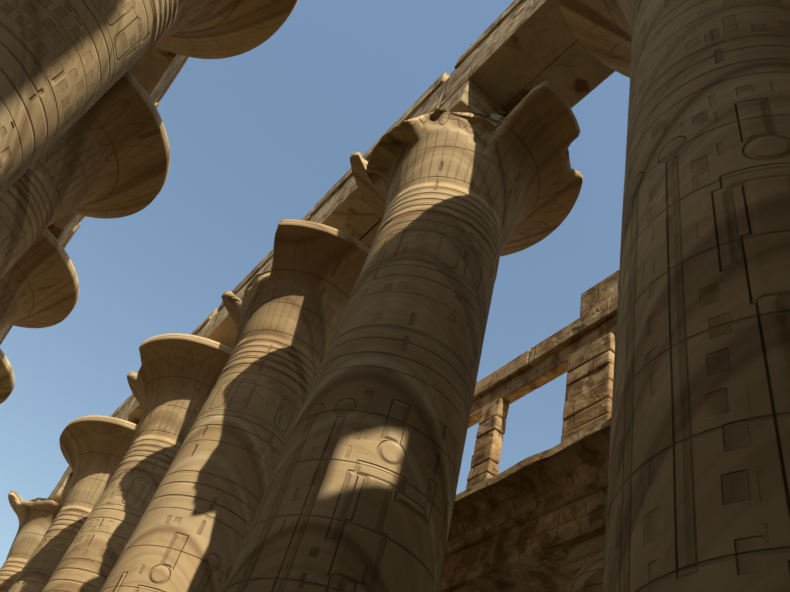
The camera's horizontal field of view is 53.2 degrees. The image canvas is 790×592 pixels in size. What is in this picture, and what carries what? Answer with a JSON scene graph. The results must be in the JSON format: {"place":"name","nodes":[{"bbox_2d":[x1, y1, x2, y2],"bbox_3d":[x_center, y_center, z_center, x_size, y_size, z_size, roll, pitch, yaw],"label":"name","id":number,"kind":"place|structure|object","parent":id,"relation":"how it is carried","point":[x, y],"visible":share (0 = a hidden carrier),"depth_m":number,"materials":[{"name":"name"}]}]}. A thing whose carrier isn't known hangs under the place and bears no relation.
{"place":"outdoors","nodes":[
{"label":"outdoors","id":0,"kind":"place"},
{"bbox_2d":[0,46,188,344],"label":"architrave","id":1,"kind":"object","parent":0,"point":[154,71],"visible":0.06,"depth_m":25.01,"materials":[{"name":"stone"}]},
{"bbox_2d":[0,0,629,568],"label":"sky","id":2,"kind":"structure","parent":0,"point":[257,137],"materials":[{"name":"blue"}]},
{"bbox_2d":[54,0,614,488],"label":"architrave","id":3,"kind":"object","parent":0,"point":[514,54],"visible":0.15,"depth_m":22.17,"materials":[{"name":"stone"}]},
{"bbox_3d":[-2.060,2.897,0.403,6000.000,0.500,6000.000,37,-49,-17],"label":"ground","id":4,"kind":"structure","parent":0,"visible":0},
{"bbox_2d":[0,349,14,403],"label":"column","id":5,"kind":"structure","parent":4,"relation":"on","point":[7,381],"depth_m":34.48,"materials":[{"name":"stone"}]},
{"bbox_2d":[0,490,63,591],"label":"column","id":6,"kind":"structure","parent":4,"relation":"on","point":[36,517],"depth_m":39.85,"materials":[{"name":"stone"}]},
{"bbox_2d":[48,475,71,502],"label":"abacus","id":7,"kind":"object","parent":6,"relation":"on","point":[58,493],"visible":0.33,"depth_m":41.69,"materials":[{"name":"stone"}]},
{"bbox_2d":[0,229,78,328],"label":"column","id":8,"kind":"structure","parent":4,"relation":"on","point":[39,284],"depth_m":28.70,"materials":[{"name":"stone"}]},
{"bbox_2d":[8,415,137,591],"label":"column","id":9,"kind":"structure","parent":4,"relation":"on","point":[94,449],"depth_m":34.70,"materials":[{"name":"stone"}]},
{"bbox_2d":[125,416,138,424],"bbox_3d":[-12.477,7.450,37.863,2.661,1.366,2.693,37,-49,-17],"label":"abacus","id":10,"kind":"object","parent":9,"relation":"on","point":[131,419],"visible":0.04,"depth_m":37.12,"materials":[{"name":"stone"}]},
{"bbox_2d":[0,71,169,278],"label":"column","id":11,"kind":"structure","parent":4,"relation":"on","point":[106,155],"depth_m":23.02,"materials":[{"name":"stone"}]},
{"bbox_2d":[42,333,233,591],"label":"column","id":12,"kind":"structure","parent":4,"relation":"on","point":[172,382],"depth_m":28.64,"materials":[{"name":"stone"}]},
{"bbox_2d":[0,0,297,197],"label":"column","id":13,"kind":"structure","parent":4,"relation":"on","point":[65,65],"depth_m":14.09,"materials":[{"name":"stone"}]},
{"bbox_2d":[100,219,369,591],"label":"column","id":14,"kind":"structure","parent":4,"relation":"on","point":[195,521],"depth_m":21.70,"materials":[{"name":"stone"}]},
{"bbox_2d":[222,80,582,591],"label":"column","id":15,"kind":"structure","parent":4,"relation":"on","point":[359,494],"depth_m":14.83,"materials":[{"name":"stone"}]},
{"bbox_2d":[439,80,505,113],"bbox_3d":[2.129,-4.271,22.849,2.669,1.359,2.670,37,-49,-17],"label":"abacus","id":16,"kind":"object","parent":15,"relation":"on","point":[468,96],"visible":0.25,"depth_m":21.79,"materials":[{"name":"stone"}]},
{"bbox_2d":[451,584,480,591],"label":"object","id":17,"kind":"object","parent":4,"relation":"on","point":[469,588],"visible":1,"depth_m":21.61,"materials":[{"name":"stone"}]},
{"bbox_2d":[566,533,604,591],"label":"column","id":18,"kind":"structure","parent":4,"relation":"on","point":[585,564],"depth_m":18.29,"materials":[{"name":"stone"}]},
{"bbox_2d":[558,0,789,591],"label":"column","id":19,"kind":"structure","parent":4,"relation":"on","point":[698,494],"depth_m":7.03,"materials":[{"name":"stone"}]},
{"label":"aisle roofs","id":20,"kind":"object","parent":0,"visible":0},
{"bbox_2d":[438,418,610,591],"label":"wall","id":21,"kind":"structure","parent":20,"relation":"attached to","point":[523,525],"depth_m":20.79,"materials":[{"name":"stone"}]},
{"bbox_2d":[466,270,618,488],"bbox_3d":[-0.836,7.650,30.445,0.832,7.098,49.666,37,-49,-17],"label":"side clerestory","id":22,"kind":"object","parent":21,"relation":"on","point":[580,351],"visible":0.23,"depth_m":24.82,"materials":[{"name":"stone"}]}
]}

